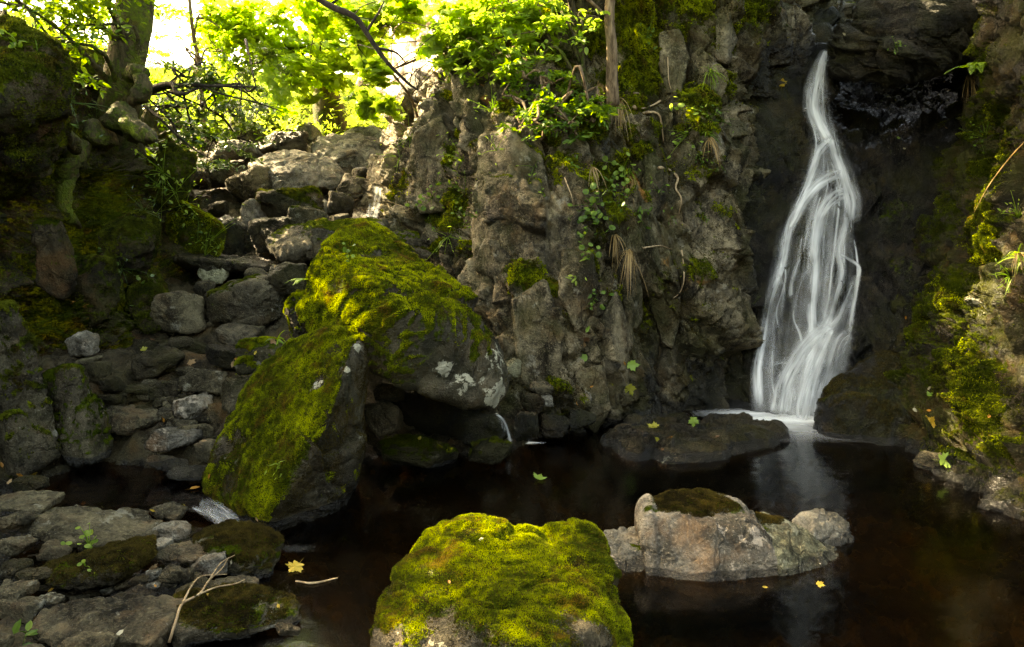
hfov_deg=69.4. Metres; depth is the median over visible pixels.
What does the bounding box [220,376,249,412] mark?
rock
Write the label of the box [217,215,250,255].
rock
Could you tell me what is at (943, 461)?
fallen leaf
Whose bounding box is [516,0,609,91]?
mossy sapling
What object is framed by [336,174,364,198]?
cobble
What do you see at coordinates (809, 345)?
waterfall
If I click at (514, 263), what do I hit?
central cliff
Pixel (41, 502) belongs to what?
rock
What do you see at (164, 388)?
rock
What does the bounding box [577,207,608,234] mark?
leafy plant
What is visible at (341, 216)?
rock
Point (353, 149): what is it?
boulder
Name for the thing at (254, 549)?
boulder
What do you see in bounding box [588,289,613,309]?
leafy plant
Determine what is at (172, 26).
sky
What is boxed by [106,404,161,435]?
rock slab
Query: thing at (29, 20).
bush
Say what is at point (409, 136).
leafy plant
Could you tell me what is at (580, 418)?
rock
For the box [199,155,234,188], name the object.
rock
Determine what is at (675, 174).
bare root
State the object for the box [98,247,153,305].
leafy plant
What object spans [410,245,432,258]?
cobble
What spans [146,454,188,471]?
rock
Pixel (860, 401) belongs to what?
dark boulder
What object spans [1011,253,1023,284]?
dead grass tuft
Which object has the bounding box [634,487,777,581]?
boulder
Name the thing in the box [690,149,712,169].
leafy plant
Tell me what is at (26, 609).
rock slab
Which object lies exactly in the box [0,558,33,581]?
cobble
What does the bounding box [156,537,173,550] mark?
cobble
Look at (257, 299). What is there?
boulder
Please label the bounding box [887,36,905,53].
leafy plant
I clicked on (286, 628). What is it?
rock
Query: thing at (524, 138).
leafy plant
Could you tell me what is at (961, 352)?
cliff
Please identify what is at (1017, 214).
leafy plant
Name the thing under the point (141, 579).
stone
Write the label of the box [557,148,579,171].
leafy plant
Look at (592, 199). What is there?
leafy plant
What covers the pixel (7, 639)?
cobble
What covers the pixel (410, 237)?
cobble
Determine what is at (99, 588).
stone
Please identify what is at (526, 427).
rock
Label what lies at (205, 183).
rock
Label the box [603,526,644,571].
boulder
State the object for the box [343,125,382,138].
rock slab
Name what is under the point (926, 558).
pool water
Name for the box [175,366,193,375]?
stone
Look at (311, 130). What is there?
rock
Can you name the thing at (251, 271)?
rock slab
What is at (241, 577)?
rock slab
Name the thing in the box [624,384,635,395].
fallen leaf
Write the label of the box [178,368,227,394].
rock slab
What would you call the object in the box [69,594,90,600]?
stone
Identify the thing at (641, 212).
leafy plant
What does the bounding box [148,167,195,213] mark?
leafy plant
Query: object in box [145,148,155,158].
fern
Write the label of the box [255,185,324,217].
boulder
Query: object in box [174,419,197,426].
stone
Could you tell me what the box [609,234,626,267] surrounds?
dead grass tuft
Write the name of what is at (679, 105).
leafy plant
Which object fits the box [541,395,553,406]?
cobble
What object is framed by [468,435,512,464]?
cobble
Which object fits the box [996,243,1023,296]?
grass tuft
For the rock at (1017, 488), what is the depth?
4.18 m
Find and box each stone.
[38,585,50,590]
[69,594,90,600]
[97,586,112,594]
[100,587,114,593]
[113,577,132,590]
[126,393,140,402]
[128,575,149,584]
[135,404,149,408]
[136,394,152,401]
[141,379,158,383]
[146,582,160,589]
[152,399,166,407]
[154,395,165,400]
[156,408,171,414]
[157,411,172,419]
[162,401,170,407]
[165,422,173,426]
[169,398,179,404]
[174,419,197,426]
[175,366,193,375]
[178,394,188,398]
[194,414,211,422]
[205,435,217,439]
[206,322,215,326]
[243,245,250,251]
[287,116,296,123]
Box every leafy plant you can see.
[12,619,37,645]
[60,522,97,548]
[64,68,122,136]
[77,89,100,118]
[77,559,91,571]
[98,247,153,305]
[127,183,172,221]
[131,144,187,220]
[139,139,174,208]
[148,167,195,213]
[157,164,243,226]
[175,230,220,262]
[182,206,219,242]
[203,218,235,254]
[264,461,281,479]
[342,242,355,261]
[374,139,403,170]
[380,109,416,151]
[405,172,450,210]
[423,70,450,99]
[426,226,461,259]
[436,139,463,179]
[438,170,471,206]
[451,207,480,232]
[467,81,498,118]
[478,128,505,164]
[516,162,536,175]
[521,132,540,144]
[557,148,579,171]
[567,274,586,284]
[568,175,629,229]
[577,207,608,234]
[578,223,595,246]
[579,245,601,261]
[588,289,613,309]
[602,152,640,192]
[608,173,628,194]
[624,202,652,229]
[640,17,656,49]
[649,176,669,192]
[667,120,704,158]
[670,96,685,110]
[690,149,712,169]
[698,105,726,125]
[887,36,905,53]
[958,120,994,153]
[992,258,1009,301]
[997,190,1021,218]
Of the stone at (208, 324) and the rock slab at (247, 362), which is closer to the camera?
the rock slab at (247, 362)
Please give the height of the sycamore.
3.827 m
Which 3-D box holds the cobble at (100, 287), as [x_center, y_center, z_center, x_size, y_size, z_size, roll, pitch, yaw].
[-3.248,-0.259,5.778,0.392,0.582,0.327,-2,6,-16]
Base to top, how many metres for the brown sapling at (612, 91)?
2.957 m
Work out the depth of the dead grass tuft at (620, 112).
6.35 m
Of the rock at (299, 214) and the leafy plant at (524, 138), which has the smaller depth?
the leafy plant at (524, 138)
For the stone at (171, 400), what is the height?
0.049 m
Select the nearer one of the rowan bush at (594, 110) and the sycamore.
the rowan bush at (594, 110)
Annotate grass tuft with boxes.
[265,330,284,344]
[588,164,606,188]
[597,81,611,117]
[608,97,635,141]
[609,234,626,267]
[613,249,648,299]
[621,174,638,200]
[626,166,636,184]
[702,64,727,89]
[702,137,721,165]
[961,72,977,115]
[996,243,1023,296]
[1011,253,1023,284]
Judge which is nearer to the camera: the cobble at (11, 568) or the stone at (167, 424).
the cobble at (11, 568)
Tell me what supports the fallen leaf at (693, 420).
on the flat rock at (631, 437)
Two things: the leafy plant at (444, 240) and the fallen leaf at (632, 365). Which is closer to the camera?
the fallen leaf at (632, 365)
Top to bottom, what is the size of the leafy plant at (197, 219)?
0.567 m
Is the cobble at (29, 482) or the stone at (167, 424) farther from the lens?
the stone at (167, 424)
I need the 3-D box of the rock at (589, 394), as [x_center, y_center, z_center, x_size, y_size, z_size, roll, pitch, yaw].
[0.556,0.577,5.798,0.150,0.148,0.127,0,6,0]
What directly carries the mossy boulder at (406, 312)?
on the ground at (130, 449)
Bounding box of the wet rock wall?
[724,6,962,415]
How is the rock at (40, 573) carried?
on the boulder at (115, 563)
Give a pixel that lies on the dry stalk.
(998, 172)
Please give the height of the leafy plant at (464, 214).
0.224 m
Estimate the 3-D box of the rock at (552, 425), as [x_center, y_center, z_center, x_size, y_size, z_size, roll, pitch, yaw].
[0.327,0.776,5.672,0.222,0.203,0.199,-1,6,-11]
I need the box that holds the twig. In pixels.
[168,555,244,642]
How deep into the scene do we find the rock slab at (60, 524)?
3.56 m
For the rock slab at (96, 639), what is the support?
on the rock slab at (141, 620)
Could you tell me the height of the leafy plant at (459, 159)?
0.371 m
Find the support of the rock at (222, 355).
on the ground at (130, 449)
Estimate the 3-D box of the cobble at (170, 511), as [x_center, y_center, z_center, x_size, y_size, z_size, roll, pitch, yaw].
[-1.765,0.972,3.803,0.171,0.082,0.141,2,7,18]
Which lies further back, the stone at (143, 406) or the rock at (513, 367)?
the rock at (513, 367)
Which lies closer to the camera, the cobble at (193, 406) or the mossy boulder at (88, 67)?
the cobble at (193, 406)
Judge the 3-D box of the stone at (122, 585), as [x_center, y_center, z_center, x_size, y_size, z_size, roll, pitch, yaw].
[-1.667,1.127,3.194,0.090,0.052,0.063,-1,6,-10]
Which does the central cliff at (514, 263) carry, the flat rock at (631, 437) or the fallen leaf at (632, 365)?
the fallen leaf at (632, 365)
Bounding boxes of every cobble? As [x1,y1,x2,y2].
[0,513,18,529]
[0,534,37,556]
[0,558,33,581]
[0,632,14,646]
[9,475,49,491]
[14,511,36,525]
[38,592,64,604]
[70,253,124,326]
[125,267,169,333]
[145,568,161,582]
[149,501,187,520]
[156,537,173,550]
[172,392,212,418]
[193,280,215,295]
[228,119,267,141]
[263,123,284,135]
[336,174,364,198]
[364,401,403,436]
[394,230,421,246]
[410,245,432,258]
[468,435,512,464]
[529,381,553,395]
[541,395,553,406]
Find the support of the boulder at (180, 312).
on the ground at (130, 449)
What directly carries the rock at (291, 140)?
on the ground at (130, 449)
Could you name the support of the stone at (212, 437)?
on the ground at (130, 449)
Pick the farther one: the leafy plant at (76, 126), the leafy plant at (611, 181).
the leafy plant at (611, 181)
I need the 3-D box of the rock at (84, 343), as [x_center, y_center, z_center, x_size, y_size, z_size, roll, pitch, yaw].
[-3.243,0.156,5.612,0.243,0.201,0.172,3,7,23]
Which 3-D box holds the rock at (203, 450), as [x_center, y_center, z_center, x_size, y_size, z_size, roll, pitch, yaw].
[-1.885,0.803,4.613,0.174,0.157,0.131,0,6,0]
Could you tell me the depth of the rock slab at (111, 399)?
5.14 m
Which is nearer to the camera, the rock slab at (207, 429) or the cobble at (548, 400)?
the rock slab at (207, 429)
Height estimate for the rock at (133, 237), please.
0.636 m
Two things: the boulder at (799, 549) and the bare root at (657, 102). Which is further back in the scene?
the bare root at (657, 102)
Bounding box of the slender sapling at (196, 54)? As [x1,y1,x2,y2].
[158,0,239,126]
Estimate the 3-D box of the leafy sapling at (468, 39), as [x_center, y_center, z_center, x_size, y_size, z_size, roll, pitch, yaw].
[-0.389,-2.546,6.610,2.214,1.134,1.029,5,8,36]
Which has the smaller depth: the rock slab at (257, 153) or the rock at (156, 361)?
the rock at (156, 361)
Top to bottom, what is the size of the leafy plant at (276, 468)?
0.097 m
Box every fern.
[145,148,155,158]
[190,91,231,106]
[284,278,306,285]
[294,93,324,107]
[943,62,985,74]
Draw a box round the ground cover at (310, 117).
[146,45,388,139]
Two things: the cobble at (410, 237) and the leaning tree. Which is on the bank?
the leaning tree
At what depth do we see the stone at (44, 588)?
3.22 m
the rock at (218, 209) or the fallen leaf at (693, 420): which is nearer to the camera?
the fallen leaf at (693, 420)
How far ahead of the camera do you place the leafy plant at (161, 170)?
6.44 m
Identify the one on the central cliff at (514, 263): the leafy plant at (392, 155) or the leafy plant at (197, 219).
the leafy plant at (392, 155)
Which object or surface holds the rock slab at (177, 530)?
on the ground at (130, 449)
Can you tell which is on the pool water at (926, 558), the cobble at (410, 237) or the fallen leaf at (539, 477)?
the fallen leaf at (539, 477)
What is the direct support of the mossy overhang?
on the bank
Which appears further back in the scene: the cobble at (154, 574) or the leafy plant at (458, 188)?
the leafy plant at (458, 188)
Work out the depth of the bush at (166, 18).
14.26 m
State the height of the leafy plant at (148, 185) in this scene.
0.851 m
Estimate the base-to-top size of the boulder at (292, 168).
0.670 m
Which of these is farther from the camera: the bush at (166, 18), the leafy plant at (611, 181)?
the bush at (166, 18)
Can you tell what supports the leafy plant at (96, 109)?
on the bank
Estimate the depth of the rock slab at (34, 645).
2.58 m
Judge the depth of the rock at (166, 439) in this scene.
4.67 m
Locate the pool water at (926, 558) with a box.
[0,409,1023,646]
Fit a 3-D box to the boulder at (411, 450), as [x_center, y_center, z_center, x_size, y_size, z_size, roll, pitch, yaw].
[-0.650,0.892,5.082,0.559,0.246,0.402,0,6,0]
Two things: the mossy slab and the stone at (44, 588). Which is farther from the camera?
the mossy slab
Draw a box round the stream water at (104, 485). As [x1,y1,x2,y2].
[38,461,218,511]
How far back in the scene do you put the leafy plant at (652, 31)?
6.48 m
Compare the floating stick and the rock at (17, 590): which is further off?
the floating stick
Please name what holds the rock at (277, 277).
on the boulder at (257, 299)
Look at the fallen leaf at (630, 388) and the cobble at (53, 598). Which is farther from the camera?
the fallen leaf at (630, 388)
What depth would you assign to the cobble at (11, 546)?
3.29 m
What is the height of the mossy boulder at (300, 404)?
1.241 m
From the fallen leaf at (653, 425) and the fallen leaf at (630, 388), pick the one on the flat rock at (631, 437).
the fallen leaf at (653, 425)
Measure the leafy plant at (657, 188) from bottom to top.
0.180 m
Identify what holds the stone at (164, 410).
on the ground at (130, 449)
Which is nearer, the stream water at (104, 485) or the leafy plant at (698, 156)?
the stream water at (104, 485)
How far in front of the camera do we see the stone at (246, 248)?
7.87 m
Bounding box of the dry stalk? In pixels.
[974,142,1023,211]
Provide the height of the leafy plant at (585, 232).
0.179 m
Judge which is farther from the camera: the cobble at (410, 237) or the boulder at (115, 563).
the cobble at (410, 237)
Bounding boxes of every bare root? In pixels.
[564,177,572,201]
[632,105,663,142]
[641,100,660,108]
[643,245,672,249]
[657,166,681,213]
[667,57,670,87]
[673,250,684,297]
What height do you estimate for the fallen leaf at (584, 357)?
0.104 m
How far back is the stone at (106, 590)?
3.17 m
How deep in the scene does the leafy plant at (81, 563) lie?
3.06 m
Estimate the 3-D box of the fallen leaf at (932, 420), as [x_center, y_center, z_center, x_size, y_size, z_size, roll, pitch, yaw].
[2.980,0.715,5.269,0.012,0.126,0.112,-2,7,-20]
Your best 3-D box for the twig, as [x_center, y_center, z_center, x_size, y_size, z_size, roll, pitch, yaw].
[-1.210,1.082,2.982,0.214,0.100,0.602,0,6,0]
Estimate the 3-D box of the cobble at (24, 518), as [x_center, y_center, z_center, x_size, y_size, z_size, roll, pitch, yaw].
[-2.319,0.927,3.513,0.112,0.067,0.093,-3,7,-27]
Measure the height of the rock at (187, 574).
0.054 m
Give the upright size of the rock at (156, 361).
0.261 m
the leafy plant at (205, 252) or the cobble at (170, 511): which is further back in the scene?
the leafy plant at (205, 252)
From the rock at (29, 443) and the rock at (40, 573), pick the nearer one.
the rock at (40, 573)
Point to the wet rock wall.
(893, 183)
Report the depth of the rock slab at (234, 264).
6.71 m
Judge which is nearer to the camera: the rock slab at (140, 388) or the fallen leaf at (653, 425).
the rock slab at (140, 388)
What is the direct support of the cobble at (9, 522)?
on the rock slab at (60, 524)
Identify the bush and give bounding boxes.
[6,0,183,76]
[86,0,268,98]
[104,41,219,128]
[494,57,625,145]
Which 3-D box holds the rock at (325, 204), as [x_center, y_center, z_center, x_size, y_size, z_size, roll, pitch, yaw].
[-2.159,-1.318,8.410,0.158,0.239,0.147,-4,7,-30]
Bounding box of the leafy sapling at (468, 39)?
[377,0,577,117]
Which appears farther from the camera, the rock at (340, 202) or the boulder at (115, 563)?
the rock at (340, 202)
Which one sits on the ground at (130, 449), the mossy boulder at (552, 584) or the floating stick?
the mossy boulder at (552, 584)
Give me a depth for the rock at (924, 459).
4.96 m
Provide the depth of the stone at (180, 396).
5.14 m
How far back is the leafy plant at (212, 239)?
7.12 m
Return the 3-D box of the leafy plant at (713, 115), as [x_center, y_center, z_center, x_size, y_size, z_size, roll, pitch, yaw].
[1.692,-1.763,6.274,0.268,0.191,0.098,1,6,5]
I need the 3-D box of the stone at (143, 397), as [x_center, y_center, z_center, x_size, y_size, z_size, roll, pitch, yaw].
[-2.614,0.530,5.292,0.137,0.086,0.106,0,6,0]
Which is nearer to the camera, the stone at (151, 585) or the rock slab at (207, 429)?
the stone at (151, 585)
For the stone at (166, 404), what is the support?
on the ground at (130, 449)
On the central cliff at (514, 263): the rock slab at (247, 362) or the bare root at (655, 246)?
the bare root at (655, 246)
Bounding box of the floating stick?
[295,577,337,583]
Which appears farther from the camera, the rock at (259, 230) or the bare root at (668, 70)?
the rock at (259, 230)
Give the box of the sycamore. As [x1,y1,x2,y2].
[178,0,429,135]
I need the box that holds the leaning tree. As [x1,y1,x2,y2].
[0,0,163,228]
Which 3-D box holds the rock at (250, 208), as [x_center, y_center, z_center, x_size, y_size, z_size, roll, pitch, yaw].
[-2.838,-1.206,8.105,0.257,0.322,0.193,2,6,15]
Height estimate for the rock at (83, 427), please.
0.676 m
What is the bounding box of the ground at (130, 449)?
[0,67,619,646]
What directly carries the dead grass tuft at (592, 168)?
on the central cliff at (514, 263)
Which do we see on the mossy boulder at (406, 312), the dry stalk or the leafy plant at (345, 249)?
the leafy plant at (345, 249)
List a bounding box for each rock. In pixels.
[0,299,60,477]
[0,490,64,513]
[0,578,12,587]
[0,579,39,599]
[14,567,54,580]
[31,217,77,299]
[36,538,71,561]
[42,363,113,467]
[64,330,99,356]
[87,361,112,383]
[96,207,162,283]
[98,375,125,393]
[131,345,184,380]
[143,426,203,451]
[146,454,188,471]
[148,380,178,400]
[157,336,207,353]
[158,564,184,587]
[175,581,197,592]
[181,568,194,581]
[191,551,227,576]
[193,170,211,189]
[194,438,215,463]
[197,267,228,284]
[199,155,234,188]
[205,344,236,368]
[207,200,228,216]
[215,323,264,344]
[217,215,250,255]
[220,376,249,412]
[240,198,266,224]
[247,216,293,252]
[257,131,308,154]
[265,262,307,296]
[276,622,300,635]
[283,289,305,337]
[287,205,328,223]
[296,123,321,142]
[310,226,335,258]
[323,199,328,215]
[327,191,353,217]
[334,213,348,219]
[351,167,367,178]
[448,414,507,445]
[506,358,521,378]
[513,411,538,441]
[520,393,544,414]
[539,411,569,438]
[568,409,595,428]
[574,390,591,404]
[600,412,790,463]
[913,450,941,470]
[1001,483,1023,495]
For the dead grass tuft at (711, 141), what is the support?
on the central cliff at (514, 263)
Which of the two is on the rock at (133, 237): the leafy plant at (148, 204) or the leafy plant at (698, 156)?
the leafy plant at (148, 204)
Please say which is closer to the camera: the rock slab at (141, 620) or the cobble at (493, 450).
the rock slab at (141, 620)
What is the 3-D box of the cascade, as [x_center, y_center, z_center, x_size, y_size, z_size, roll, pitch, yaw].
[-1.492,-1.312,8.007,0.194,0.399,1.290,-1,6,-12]
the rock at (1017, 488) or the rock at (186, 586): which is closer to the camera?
the rock at (186, 586)
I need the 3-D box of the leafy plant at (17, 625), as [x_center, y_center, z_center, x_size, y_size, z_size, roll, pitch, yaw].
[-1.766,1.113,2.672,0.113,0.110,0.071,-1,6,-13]
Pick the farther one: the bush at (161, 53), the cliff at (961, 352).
the bush at (161, 53)
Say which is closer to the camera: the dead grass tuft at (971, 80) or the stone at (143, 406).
the stone at (143, 406)
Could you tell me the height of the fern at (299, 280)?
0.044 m
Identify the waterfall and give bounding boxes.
[732,52,859,423]
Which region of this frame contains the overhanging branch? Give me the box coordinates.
[316,0,493,125]
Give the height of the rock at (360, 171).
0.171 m
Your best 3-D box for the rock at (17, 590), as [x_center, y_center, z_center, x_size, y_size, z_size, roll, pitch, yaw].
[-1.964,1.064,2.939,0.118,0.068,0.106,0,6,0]
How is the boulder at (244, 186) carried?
on the ground at (130, 449)
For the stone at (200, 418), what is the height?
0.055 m
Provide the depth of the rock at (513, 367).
5.54 m
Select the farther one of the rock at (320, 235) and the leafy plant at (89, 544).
the rock at (320, 235)
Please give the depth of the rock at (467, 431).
5.24 m
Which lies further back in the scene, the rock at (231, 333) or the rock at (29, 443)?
the rock at (231, 333)
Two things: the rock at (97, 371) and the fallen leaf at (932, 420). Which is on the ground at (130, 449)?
the rock at (97, 371)
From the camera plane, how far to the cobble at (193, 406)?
4.99 m
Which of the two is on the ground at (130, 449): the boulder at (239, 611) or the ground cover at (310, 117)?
the ground cover at (310, 117)
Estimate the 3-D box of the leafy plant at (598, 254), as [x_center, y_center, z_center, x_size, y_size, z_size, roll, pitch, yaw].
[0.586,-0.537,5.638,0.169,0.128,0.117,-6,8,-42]
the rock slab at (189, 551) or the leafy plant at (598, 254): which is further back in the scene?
the leafy plant at (598, 254)
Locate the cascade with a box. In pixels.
[374,187,380,216]
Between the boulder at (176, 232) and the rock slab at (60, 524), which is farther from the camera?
the boulder at (176, 232)
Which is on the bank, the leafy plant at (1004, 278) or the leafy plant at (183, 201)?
the leafy plant at (183, 201)
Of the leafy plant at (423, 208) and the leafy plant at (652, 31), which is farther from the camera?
the leafy plant at (423, 208)
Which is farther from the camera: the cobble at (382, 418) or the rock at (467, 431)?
the rock at (467, 431)
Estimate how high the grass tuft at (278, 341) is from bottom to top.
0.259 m
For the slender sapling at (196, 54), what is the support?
on the ground at (130, 449)
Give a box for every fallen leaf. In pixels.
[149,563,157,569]
[187,359,195,365]
[286,560,303,571]
[533,473,546,479]
[580,354,587,361]
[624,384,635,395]
[627,360,640,371]
[648,421,658,427]
[688,415,698,426]
[816,581,824,587]
[927,417,935,427]
[933,452,950,467]
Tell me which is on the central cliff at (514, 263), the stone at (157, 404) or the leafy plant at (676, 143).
the leafy plant at (676, 143)
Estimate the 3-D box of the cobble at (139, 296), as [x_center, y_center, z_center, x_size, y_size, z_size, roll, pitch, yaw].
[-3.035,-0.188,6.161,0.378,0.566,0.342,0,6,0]
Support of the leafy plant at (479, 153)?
on the central cliff at (514, 263)
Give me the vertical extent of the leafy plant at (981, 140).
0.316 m
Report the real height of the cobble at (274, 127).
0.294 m
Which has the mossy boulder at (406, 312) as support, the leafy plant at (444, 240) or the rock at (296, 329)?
the rock at (296, 329)
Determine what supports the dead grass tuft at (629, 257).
on the central cliff at (514, 263)
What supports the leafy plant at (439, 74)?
attached to the central cliff at (514, 263)
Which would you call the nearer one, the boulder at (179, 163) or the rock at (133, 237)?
the rock at (133, 237)
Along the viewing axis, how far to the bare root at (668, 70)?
6.46 m
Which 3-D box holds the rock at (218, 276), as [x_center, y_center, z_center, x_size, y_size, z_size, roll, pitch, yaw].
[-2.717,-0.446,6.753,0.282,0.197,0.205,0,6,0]
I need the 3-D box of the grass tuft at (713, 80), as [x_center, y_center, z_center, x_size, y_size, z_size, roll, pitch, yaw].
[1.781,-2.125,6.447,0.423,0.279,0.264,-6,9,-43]
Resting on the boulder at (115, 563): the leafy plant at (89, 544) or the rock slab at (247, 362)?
the leafy plant at (89, 544)
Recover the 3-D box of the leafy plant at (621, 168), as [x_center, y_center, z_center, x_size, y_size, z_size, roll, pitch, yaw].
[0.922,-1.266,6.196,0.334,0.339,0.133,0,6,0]
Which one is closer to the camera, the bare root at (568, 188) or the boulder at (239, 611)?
the boulder at (239, 611)
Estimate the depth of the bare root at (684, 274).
6.33 m
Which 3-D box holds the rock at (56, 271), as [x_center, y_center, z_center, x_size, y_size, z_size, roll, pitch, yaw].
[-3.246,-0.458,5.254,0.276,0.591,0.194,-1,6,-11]
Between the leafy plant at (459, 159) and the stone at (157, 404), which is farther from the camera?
the leafy plant at (459, 159)
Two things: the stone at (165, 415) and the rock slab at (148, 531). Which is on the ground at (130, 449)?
the stone at (165, 415)
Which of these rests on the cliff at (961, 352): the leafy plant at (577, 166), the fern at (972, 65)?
the fern at (972, 65)
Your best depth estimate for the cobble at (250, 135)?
10.98 m
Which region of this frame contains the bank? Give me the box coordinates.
[0,9,228,366]
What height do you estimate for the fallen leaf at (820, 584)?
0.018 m
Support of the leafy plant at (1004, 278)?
on the cliff at (961, 352)
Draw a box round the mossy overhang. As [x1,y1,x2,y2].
[0,13,77,209]
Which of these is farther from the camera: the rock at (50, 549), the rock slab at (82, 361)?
the rock slab at (82, 361)
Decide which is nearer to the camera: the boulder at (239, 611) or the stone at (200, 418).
the boulder at (239, 611)
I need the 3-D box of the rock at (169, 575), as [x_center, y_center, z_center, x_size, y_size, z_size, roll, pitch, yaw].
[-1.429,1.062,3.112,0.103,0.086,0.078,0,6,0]
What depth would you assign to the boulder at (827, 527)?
3.75 m
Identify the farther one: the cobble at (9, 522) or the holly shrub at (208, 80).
the holly shrub at (208, 80)
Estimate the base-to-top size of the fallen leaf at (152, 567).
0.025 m
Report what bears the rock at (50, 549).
on the stone
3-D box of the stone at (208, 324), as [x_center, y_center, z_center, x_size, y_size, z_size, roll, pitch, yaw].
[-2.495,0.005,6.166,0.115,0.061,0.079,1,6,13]
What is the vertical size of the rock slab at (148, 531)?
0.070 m
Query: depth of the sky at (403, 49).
12.68 m
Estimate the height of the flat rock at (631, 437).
0.620 m
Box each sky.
[0,0,351,74]
[356,0,457,117]
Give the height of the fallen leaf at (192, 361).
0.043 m
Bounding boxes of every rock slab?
[0,596,45,623]
[18,504,162,551]
[19,643,44,646]
[24,593,183,646]
[57,631,119,646]
[74,355,102,364]
[97,394,123,404]
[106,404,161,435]
[123,383,182,394]
[140,527,159,538]
[152,520,191,541]
[155,540,205,563]
[173,252,295,273]
[177,424,214,435]
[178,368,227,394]
[212,574,258,585]
[214,139,263,161]
[233,336,287,375]
[244,267,267,276]
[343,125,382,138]
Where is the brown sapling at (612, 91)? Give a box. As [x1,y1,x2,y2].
[587,0,619,105]
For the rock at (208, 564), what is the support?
on the ground at (130, 449)
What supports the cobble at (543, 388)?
on the cobble at (548, 400)
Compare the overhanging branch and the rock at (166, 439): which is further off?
the overhanging branch
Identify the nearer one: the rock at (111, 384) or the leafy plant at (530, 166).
the rock at (111, 384)
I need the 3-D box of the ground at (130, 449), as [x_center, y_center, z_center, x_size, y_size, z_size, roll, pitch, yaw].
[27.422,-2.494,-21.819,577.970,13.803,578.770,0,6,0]
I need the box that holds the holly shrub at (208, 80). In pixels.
[142,33,298,172]
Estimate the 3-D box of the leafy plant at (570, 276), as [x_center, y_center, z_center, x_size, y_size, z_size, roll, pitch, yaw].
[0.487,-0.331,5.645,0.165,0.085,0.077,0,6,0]
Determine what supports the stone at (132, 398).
on the ground at (130, 449)
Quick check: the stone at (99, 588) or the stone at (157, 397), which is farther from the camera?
the stone at (157, 397)
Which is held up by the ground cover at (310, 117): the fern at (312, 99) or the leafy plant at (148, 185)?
the fern at (312, 99)
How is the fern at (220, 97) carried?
on the ground cover at (310, 117)
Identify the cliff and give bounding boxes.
[356,0,856,438]
[883,0,1023,519]
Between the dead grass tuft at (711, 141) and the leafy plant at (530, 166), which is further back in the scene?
the dead grass tuft at (711, 141)
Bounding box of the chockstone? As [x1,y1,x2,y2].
[826,0,981,88]
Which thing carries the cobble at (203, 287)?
on the ground at (130, 449)
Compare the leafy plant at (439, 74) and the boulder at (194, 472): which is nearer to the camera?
the boulder at (194, 472)
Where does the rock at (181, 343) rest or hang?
on the ground at (130, 449)
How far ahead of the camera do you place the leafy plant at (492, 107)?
6.34 m
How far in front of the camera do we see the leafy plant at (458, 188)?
6.59 m
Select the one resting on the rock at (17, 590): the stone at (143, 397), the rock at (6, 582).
the rock at (6, 582)
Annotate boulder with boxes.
[38,534,158,589]
[65,44,104,87]
[145,142,197,209]
[150,290,206,334]
[164,200,226,256]
[166,464,207,481]
[172,581,301,646]
[191,519,284,578]
[201,321,370,530]
[204,273,287,326]
[225,165,271,201]
[248,149,343,193]
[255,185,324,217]
[295,218,511,410]
[311,132,385,167]
[369,513,632,646]
[376,433,458,469]
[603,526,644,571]
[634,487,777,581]
[754,511,838,575]
[792,508,853,545]
[812,350,914,445]
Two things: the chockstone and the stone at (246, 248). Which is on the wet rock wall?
the chockstone
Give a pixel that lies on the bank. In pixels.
(107, 180)
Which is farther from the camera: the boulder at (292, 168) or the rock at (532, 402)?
the boulder at (292, 168)
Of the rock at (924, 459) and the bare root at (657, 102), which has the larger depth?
the bare root at (657, 102)
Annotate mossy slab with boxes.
[265,217,389,262]
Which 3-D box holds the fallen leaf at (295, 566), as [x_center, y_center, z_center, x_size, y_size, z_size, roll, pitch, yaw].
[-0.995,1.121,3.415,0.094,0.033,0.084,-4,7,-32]

